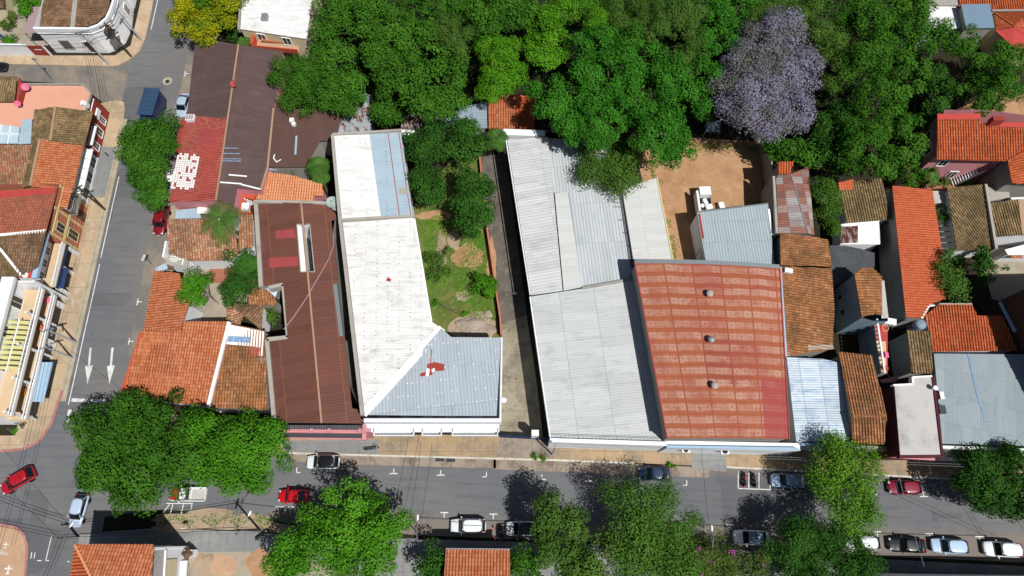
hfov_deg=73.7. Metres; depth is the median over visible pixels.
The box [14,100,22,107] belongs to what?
satellite dish
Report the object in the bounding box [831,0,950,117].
park tree
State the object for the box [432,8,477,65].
park tree
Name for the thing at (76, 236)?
window
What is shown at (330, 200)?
satellite dish
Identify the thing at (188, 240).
mottled house
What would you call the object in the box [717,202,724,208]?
crate
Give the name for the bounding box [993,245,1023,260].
patio house
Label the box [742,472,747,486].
motorcycle
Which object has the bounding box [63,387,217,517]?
corner tree
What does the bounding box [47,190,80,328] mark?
power cable
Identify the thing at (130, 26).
utility pole
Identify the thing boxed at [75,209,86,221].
door
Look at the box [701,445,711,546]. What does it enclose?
power cable
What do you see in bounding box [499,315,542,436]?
alley
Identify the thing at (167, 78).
manhole surround
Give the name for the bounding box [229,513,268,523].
verge
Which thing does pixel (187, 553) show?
gate pillar
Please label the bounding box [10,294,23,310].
balcony door
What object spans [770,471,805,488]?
parked car
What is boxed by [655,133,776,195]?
yard wall
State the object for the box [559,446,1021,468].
power cable
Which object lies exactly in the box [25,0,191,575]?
street
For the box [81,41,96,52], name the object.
door
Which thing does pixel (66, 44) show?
window
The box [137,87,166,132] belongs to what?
lorry
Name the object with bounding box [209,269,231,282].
courtyard
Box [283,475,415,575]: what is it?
street tree
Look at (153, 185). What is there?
street tree
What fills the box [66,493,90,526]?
parked car
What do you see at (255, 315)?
hip roof shed
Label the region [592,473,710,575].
street tree
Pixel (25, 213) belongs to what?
balcony house
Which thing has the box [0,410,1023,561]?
road
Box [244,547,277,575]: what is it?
bare soil
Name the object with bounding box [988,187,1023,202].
flat roof block
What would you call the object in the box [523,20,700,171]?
park tree
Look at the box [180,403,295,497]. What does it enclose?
street tree
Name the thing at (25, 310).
apartment house
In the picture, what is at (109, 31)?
utility pole
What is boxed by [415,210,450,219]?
bare soil
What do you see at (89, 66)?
power cable
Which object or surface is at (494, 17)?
park tree
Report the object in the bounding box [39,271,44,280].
window
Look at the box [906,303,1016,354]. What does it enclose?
glossy tile house
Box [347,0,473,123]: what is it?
park tree
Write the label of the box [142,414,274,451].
pavement
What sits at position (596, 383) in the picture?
pale grey warehouse
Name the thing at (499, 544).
power cable
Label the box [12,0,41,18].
garden tree
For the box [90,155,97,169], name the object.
window
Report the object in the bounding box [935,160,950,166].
window
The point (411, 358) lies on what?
white roofed house
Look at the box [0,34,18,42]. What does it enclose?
shrub
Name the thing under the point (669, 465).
weeds
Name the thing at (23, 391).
balcony chair
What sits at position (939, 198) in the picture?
white roof
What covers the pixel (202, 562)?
bare soil
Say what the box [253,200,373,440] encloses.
rusty long house
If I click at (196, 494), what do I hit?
pickup truck
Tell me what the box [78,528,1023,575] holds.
pavement
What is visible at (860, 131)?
park tree
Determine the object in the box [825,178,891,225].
mossy tile house
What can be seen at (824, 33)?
park tree
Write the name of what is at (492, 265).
garden wall
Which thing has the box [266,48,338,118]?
park tree
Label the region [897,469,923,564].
power cable
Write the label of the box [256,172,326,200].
salmon house
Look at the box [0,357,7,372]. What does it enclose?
balcony door
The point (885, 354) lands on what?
terrace chair
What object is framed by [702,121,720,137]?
tarpaulin
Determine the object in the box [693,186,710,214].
flatbed truck
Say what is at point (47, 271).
loggia house
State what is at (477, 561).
tile house
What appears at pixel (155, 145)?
street tree
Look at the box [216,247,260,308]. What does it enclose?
yard tree
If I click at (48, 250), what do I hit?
window
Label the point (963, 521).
power cable
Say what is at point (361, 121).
rusty shed
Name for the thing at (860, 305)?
terrace house
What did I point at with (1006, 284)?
courtyard
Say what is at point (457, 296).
bare soil
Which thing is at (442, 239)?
bare soil
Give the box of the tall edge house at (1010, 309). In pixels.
[976,289,1023,353]
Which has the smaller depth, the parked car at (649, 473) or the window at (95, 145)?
the parked car at (649, 473)
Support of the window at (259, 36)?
in the white flat house at (282, 25)
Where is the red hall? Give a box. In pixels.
[631,259,799,454]
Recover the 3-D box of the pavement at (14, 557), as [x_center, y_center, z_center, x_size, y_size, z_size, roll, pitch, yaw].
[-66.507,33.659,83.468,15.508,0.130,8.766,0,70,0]
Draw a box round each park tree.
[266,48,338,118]
[308,0,366,62]
[310,43,369,118]
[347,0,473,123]
[367,83,407,128]
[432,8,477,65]
[438,0,540,39]
[470,30,529,104]
[520,4,577,80]
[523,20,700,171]
[545,0,608,47]
[569,132,648,202]
[595,0,712,75]
[621,0,711,51]
[688,0,761,116]
[694,59,729,123]
[745,0,827,31]
[800,99,858,173]
[805,16,856,96]
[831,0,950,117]
[833,95,929,181]
[911,61,972,132]
[929,17,1023,116]
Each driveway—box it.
[496,438,554,457]
[691,453,725,471]
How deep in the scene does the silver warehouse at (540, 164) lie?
93.64 m
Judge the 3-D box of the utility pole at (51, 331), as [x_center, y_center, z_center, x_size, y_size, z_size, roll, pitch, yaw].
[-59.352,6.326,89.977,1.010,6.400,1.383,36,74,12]
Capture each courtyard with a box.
[0,0,47,45]
[160,203,212,223]
[184,268,255,321]
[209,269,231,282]
[909,161,977,190]
[987,246,1023,300]
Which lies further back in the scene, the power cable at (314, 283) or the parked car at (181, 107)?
the parked car at (181, 107)
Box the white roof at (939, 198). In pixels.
[933,191,946,209]
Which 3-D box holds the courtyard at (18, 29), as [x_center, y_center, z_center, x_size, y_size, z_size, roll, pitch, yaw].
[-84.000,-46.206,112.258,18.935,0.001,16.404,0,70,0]
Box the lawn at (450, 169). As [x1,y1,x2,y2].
[414,160,499,337]
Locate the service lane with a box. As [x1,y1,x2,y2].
[337,211,359,409]
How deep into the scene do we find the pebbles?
99.92 m
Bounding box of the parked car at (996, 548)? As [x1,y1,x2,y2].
[982,539,1023,558]
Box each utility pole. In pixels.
[31,57,52,80]
[39,345,73,358]
[41,327,76,342]
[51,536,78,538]
[71,185,105,209]
[74,30,109,64]
[99,19,131,56]
[114,5,141,40]
[234,524,260,534]
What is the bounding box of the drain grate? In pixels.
[446,458,454,461]
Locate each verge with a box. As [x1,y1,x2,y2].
[151,515,196,523]
[151,523,195,531]
[156,514,297,532]
[187,508,233,515]
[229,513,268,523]
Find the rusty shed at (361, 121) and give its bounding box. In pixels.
[338,94,374,132]
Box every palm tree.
[200,200,248,247]
[235,37,250,45]
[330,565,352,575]
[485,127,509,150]
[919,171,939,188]
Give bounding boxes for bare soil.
[193,553,213,575]
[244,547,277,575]
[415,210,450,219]
[436,231,446,268]
[447,227,459,250]
[447,311,496,336]
[451,242,483,268]
[456,290,470,300]
[486,236,495,289]
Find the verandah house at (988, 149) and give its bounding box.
[911,110,1023,201]
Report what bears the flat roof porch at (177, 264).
on the courtyard at (212, 311)
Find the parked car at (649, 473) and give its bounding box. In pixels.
[638,465,670,481]
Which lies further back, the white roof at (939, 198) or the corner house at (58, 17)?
the corner house at (58, 17)
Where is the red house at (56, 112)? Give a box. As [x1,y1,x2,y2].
[0,76,108,156]
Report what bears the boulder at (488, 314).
on the lawn at (450, 169)
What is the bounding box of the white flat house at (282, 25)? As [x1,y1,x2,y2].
[237,0,322,60]
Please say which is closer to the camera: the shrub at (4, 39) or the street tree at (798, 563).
the street tree at (798, 563)
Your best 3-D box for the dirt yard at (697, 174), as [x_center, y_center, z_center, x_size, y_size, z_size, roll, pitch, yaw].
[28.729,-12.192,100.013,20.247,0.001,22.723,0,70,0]
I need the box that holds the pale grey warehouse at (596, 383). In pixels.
[529,281,666,450]
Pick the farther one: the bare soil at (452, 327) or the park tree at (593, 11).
the park tree at (593, 11)
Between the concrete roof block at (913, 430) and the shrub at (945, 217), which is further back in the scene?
the shrub at (945, 217)
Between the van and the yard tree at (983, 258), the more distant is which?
the van
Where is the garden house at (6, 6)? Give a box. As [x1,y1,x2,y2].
[0,0,15,21]
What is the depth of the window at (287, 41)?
105.03 m
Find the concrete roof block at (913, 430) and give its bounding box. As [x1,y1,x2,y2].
[873,375,943,460]
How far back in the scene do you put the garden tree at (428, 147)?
96.62 m
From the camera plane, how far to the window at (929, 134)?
98.57 m
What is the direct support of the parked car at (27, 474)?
on the road
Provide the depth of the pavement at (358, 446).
88.14 m
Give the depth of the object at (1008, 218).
94.67 m
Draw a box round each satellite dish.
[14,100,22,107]
[20,83,29,90]
[230,80,235,86]
[326,196,336,207]
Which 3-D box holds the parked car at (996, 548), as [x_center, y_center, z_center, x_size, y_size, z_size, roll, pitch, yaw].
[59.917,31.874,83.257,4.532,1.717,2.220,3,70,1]
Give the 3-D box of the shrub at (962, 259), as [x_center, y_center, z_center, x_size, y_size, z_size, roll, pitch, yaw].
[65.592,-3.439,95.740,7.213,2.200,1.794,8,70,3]
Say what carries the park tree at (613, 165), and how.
on the ground at (978, 296)
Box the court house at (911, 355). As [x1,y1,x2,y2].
[888,330,933,378]
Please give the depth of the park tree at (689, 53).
98.09 m
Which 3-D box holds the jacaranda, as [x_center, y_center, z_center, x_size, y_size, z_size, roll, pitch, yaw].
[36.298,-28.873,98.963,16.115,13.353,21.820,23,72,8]
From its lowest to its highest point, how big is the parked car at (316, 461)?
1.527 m
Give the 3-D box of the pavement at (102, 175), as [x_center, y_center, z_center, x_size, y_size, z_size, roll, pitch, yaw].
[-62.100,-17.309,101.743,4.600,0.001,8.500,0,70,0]
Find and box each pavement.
[0,0,152,66]
[0,100,124,449]
[0,526,25,575]
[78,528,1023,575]
[90,147,115,196]
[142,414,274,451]
[276,435,1022,477]
[283,439,379,453]
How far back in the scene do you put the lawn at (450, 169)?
96.93 m
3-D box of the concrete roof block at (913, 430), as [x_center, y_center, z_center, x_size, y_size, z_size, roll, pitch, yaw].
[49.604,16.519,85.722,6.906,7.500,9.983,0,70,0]
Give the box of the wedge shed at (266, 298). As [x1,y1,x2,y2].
[248,280,283,312]
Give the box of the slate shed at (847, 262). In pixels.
[828,245,874,287]
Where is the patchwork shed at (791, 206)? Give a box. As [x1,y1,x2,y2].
[760,167,813,244]
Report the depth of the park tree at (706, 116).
97.69 m
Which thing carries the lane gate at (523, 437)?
attached to the pale grey warehouse at (596, 383)
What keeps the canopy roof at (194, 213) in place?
on the ground at (978, 296)
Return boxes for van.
[161,169,174,200]
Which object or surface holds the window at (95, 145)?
in the red house at (56, 112)
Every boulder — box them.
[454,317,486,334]
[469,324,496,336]
[481,310,492,317]
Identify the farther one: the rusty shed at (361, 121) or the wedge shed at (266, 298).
the rusty shed at (361, 121)
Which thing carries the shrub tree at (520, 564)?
on the pavement at (222, 541)
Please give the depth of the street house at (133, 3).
111.82 m
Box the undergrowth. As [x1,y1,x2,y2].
[315,0,934,177]
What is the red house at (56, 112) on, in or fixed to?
on the ground at (978, 296)
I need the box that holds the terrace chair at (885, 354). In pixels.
[883,351,888,357]
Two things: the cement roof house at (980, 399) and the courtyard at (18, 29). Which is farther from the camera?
the courtyard at (18, 29)
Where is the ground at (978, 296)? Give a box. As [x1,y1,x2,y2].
[0,0,1023,565]
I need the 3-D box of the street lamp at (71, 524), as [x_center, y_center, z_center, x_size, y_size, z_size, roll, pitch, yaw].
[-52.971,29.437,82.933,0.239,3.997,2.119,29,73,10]
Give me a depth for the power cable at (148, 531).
79.71 m
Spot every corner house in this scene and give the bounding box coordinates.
[33,0,133,52]
[70,544,188,575]
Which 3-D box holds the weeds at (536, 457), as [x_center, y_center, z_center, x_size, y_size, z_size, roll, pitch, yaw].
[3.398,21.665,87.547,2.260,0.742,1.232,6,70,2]
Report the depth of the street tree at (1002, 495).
80.40 m
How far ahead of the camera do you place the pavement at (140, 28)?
108.73 m
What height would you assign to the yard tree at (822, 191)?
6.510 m
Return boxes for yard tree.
[173,266,219,308]
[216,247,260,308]
[759,133,823,169]
[809,176,844,236]
[929,245,971,306]
[968,244,998,287]
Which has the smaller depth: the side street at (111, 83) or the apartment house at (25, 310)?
the apartment house at (25, 310)
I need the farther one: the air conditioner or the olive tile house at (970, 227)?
the olive tile house at (970, 227)
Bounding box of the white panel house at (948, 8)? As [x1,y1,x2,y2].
[914,0,960,45]
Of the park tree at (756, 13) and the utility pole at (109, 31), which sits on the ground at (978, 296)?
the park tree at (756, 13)
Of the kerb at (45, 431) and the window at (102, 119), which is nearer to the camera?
the kerb at (45, 431)
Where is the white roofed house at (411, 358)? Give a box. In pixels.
[331,129,502,435]
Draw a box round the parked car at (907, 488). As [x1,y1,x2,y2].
[887,478,922,495]
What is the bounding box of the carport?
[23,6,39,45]
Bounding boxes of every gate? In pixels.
[24,44,51,55]
[500,435,549,439]
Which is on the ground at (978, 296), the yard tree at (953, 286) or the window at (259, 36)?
the yard tree at (953, 286)
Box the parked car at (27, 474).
[0,466,36,494]
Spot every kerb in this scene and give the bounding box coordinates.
[0,390,63,452]
[0,524,28,575]
[61,119,124,389]
[277,452,634,463]
[726,466,990,481]
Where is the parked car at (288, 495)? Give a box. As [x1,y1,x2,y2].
[278,487,308,504]
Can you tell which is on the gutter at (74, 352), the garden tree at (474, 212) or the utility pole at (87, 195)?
the utility pole at (87, 195)
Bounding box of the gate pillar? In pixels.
[181,548,197,559]
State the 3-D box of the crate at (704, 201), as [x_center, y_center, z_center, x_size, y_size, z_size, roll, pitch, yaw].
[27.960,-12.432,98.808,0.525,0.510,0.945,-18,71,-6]
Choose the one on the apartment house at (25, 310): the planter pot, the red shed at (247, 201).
the planter pot
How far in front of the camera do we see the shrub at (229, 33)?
107.49 m
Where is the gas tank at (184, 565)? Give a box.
[180,561,188,575]
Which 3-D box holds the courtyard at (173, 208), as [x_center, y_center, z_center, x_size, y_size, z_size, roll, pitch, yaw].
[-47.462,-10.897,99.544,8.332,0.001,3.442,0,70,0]
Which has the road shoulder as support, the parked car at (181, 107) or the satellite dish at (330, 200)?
the parked car at (181, 107)
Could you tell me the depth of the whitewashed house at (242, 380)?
86.74 m
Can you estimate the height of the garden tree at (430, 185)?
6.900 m
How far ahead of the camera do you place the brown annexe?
98.79 m
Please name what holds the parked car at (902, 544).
on the road
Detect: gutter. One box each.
[61,119,126,400]
[292,454,494,467]
[493,460,709,477]
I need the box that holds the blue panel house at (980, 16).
[947,4,994,50]
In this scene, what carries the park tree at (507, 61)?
on the ground at (978, 296)
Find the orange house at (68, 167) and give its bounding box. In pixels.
[10,139,98,203]
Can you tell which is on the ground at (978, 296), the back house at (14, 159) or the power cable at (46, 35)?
the back house at (14, 159)
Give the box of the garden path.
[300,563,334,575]
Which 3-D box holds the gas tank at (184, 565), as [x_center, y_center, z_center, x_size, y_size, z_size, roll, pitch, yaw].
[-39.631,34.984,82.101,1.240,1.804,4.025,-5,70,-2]
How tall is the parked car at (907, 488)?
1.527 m
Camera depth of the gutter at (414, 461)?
87.62 m
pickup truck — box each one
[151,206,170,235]
[168,486,207,502]
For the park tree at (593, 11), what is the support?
on the ground at (978, 296)
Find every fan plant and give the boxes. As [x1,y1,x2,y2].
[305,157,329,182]
[310,172,330,191]
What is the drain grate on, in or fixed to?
on the gutter at (414, 461)
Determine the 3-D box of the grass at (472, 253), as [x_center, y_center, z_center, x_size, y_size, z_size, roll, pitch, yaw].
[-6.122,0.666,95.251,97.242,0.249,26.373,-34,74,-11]
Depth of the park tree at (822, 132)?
96.64 m
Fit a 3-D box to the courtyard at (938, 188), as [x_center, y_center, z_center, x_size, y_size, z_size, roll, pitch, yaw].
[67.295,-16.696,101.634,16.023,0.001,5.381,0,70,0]
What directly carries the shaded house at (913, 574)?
on the ground at (978, 296)
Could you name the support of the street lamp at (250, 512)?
on the verge at (276, 526)
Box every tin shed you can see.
[401,102,486,139]
[832,221,880,250]
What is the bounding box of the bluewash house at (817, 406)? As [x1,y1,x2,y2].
[782,357,850,450]
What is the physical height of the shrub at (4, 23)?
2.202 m
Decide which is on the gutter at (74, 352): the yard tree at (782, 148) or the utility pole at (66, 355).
the utility pole at (66, 355)
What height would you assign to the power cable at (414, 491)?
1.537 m
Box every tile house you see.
[120,271,232,413]
[444,548,509,575]
[488,94,535,139]
[773,233,834,357]
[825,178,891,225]
[830,352,886,452]
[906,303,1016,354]
[936,184,997,258]
[958,0,1023,66]
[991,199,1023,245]
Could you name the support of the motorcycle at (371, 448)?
on the pavement at (358, 446)
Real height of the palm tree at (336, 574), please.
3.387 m
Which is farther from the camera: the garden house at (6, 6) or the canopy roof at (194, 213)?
the garden house at (6, 6)
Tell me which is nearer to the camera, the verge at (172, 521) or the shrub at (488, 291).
the verge at (172, 521)
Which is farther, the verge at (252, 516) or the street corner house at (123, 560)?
the verge at (252, 516)
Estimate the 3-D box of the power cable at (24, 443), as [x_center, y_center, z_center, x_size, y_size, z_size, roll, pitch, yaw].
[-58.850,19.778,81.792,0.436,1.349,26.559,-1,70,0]
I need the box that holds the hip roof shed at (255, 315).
[226,303,269,335]
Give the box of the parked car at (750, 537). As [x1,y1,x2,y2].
[733,528,769,546]
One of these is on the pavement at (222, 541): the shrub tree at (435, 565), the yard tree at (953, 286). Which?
the shrub tree at (435, 565)
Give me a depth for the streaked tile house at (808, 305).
89.80 m
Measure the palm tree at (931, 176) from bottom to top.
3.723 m
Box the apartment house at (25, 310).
[0,277,66,424]
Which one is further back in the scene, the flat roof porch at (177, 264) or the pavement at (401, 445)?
the flat roof porch at (177, 264)
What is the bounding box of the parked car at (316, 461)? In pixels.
[307,453,339,470]
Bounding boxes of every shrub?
[0,10,15,29]
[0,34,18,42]
[6,427,18,434]
[223,7,249,45]
[265,308,279,326]
[422,245,452,283]
[430,298,467,316]
[471,271,499,299]
[897,154,951,188]
[936,204,950,224]
[954,255,1009,270]
[959,176,973,185]
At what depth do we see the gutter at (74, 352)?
95.96 m
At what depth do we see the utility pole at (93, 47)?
104.51 m
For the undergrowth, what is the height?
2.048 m
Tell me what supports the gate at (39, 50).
on the ground at (978, 296)
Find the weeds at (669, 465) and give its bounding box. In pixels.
[666,461,676,467]
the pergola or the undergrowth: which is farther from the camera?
the undergrowth
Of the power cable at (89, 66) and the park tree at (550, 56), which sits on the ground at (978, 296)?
the park tree at (550, 56)
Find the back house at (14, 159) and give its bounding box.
[0,144,32,183]
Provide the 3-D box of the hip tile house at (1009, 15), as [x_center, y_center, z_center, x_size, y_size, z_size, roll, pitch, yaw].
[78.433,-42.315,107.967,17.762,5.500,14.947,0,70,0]
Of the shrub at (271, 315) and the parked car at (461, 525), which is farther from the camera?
the shrub at (271, 315)
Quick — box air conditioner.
[720,451,728,454]
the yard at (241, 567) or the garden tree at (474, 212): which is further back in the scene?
the garden tree at (474, 212)
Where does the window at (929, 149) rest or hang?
in the verandah house at (988, 149)
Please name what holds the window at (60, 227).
in the balcony house at (25, 213)
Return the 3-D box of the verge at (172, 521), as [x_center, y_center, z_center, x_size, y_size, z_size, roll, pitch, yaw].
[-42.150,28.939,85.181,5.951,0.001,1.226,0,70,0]
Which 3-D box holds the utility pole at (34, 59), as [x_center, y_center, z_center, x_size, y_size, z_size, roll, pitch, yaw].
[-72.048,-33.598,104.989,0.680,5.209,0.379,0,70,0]
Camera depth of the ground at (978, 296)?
103.84 m
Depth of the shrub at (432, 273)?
95.63 m
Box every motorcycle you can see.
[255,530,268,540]
[364,446,378,449]
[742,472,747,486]
[752,473,756,487]
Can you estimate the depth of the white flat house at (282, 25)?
105.00 m
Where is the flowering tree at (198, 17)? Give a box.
[164,0,248,49]
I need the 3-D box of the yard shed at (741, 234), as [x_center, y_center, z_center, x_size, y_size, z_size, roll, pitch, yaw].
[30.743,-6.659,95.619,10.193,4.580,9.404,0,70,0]
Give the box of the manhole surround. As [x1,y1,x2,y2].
[163,77,171,84]
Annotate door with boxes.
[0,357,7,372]
[2,325,15,340]
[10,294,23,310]
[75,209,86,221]
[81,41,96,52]
[695,250,701,259]
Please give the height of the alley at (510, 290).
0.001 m
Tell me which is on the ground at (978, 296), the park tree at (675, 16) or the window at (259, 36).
the park tree at (675, 16)
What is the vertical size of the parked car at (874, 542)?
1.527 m
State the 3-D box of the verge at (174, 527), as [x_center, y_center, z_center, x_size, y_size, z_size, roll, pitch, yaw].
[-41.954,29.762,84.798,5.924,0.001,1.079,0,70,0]
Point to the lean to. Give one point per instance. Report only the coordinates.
(891, 379)
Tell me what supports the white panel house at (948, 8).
on the ground at (978, 296)
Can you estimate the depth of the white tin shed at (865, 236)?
95.14 m
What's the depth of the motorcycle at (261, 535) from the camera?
83.87 m
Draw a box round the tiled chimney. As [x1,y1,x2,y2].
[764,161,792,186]
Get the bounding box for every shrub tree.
[410,537,445,575]
[510,541,543,575]
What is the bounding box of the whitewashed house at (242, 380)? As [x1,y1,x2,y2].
[210,324,270,413]
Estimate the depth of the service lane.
92.95 m
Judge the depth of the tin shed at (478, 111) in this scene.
101.06 m
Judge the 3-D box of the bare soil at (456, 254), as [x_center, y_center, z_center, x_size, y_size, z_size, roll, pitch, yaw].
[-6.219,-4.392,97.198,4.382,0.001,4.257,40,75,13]
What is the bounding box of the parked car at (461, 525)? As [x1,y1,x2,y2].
[450,517,485,534]
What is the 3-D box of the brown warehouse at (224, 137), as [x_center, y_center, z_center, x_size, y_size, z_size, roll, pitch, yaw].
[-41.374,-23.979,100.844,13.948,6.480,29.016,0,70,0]
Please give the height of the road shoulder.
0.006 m
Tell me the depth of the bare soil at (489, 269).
96.97 m
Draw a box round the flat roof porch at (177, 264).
[155,254,196,272]
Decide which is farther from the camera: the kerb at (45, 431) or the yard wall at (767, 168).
the yard wall at (767, 168)
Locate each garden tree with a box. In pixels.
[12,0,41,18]
[402,119,450,171]
[404,165,447,206]
[440,114,489,166]
[446,164,497,239]
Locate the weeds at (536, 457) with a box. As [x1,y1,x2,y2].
[531,453,546,461]
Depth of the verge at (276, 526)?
85.00 m
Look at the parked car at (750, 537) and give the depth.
83.58 m
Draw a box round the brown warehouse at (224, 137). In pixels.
[168,40,291,218]
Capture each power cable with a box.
[0,32,76,38]
[0,347,47,547]
[0,519,60,537]
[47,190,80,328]
[60,527,234,537]
[79,31,99,101]
[243,527,413,542]
[284,234,333,328]
[406,445,431,541]
[430,540,711,549]
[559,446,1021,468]
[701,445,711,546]
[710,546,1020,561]
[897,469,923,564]
[901,493,1022,547]
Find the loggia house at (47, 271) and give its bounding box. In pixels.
[6,233,78,294]
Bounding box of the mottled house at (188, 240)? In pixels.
[162,214,256,268]
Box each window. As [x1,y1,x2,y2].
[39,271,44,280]
[42,258,47,268]
[45,246,51,256]
[55,220,66,235]
[57,40,74,48]
[67,227,79,242]
[79,187,89,200]
[86,170,93,184]
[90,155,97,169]
[91,140,100,151]
[94,123,103,138]
[99,114,106,125]
[123,2,130,16]
[256,33,266,40]
[281,37,292,45]
[837,292,842,301]
[839,307,845,316]
[925,129,931,141]
[925,142,931,156]
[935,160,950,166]
[945,171,959,177]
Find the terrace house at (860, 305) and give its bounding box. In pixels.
[833,268,896,377]
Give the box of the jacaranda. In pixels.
[704,3,825,143]
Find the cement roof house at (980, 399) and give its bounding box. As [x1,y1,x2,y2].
[923,354,1023,461]
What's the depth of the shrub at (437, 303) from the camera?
94.08 m
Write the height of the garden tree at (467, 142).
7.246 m
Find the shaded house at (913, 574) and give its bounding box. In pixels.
[858,573,1023,575]
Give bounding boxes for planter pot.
[36,324,43,330]
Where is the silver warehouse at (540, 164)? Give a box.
[503,129,632,296]
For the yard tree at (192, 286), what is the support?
on the courtyard at (212, 311)
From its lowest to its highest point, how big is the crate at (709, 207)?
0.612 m
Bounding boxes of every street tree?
[112,109,182,175]
[125,162,171,212]
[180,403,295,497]
[259,525,317,575]
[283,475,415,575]
[529,486,626,575]
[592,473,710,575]
[667,526,772,575]
[761,511,890,575]
[800,427,889,543]
[949,438,1023,523]
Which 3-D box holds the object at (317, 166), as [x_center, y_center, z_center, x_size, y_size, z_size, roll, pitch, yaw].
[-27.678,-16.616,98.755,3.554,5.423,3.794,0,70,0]
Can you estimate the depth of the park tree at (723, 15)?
97.50 m
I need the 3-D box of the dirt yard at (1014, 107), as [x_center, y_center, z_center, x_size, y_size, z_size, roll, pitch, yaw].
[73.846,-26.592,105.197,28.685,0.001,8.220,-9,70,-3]
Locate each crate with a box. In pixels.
[702,198,708,204]
[705,204,712,209]
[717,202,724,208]
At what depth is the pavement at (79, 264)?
94.55 m
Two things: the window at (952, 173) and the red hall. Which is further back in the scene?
the window at (952, 173)
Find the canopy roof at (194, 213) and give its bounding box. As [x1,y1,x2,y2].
[175,207,210,218]
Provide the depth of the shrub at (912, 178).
98.21 m
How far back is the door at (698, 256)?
95.42 m
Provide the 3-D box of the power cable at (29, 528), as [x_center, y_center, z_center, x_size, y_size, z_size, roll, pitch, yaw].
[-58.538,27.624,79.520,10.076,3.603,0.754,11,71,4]
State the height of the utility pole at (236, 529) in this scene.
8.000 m
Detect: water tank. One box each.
[80,100,89,107]
[891,319,926,334]
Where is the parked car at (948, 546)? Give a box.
[930,536,969,554]
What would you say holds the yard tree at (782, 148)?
on the ground at (978, 296)
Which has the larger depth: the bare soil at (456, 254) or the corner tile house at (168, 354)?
the bare soil at (456, 254)
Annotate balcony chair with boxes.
[20,388,27,394]
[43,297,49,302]
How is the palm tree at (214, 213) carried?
on the ground at (978, 296)
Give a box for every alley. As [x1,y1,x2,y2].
[481,152,527,337]
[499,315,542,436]
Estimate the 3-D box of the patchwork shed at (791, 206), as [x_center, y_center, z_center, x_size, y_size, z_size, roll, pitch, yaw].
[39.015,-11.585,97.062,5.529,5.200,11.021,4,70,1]
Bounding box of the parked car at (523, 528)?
[506,519,536,535]
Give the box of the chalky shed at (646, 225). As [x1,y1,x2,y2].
[621,177,673,269]
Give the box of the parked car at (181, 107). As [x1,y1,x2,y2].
[174,92,188,117]
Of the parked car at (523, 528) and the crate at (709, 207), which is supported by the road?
the parked car at (523, 528)
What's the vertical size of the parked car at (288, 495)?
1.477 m
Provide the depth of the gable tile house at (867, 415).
84.66 m
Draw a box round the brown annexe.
[269,108,342,180]
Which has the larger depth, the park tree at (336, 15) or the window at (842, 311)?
the park tree at (336, 15)
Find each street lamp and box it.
[63,522,79,537]
[241,511,257,531]
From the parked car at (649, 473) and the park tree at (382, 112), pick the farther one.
the park tree at (382, 112)
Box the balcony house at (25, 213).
[0,184,88,276]
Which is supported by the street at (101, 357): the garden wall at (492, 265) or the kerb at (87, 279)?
the kerb at (87, 279)
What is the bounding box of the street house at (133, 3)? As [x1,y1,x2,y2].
[129,0,136,7]
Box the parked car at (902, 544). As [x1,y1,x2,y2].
[887,535,926,553]
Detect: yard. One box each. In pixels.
[187,551,251,575]
[636,138,763,259]
[908,87,1023,138]
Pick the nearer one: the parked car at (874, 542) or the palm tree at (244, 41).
the parked car at (874, 542)
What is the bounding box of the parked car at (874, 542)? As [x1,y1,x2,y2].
[846,535,880,549]
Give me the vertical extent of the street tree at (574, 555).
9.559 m
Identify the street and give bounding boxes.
[0,59,131,102]
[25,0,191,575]
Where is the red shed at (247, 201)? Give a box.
[239,194,258,221]
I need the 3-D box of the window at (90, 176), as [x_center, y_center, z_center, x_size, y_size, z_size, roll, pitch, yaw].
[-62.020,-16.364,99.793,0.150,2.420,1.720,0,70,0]
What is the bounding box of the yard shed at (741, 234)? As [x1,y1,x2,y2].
[690,203,774,263]
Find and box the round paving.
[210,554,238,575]
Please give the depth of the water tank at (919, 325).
87.52 m
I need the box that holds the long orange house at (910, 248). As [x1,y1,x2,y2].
[878,186,945,327]
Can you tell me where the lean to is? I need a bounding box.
[879,376,899,383]
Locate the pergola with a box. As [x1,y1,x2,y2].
[938,225,951,248]
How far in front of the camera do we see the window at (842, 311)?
91.54 m
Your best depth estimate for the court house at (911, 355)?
88.08 m
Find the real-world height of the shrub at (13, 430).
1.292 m
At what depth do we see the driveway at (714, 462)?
87.46 m
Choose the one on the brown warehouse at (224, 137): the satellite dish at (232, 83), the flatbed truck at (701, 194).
the satellite dish at (232, 83)
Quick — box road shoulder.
[123,2,222,380]
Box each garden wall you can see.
[0,43,32,55]
[479,157,501,336]
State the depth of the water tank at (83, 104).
98.88 m

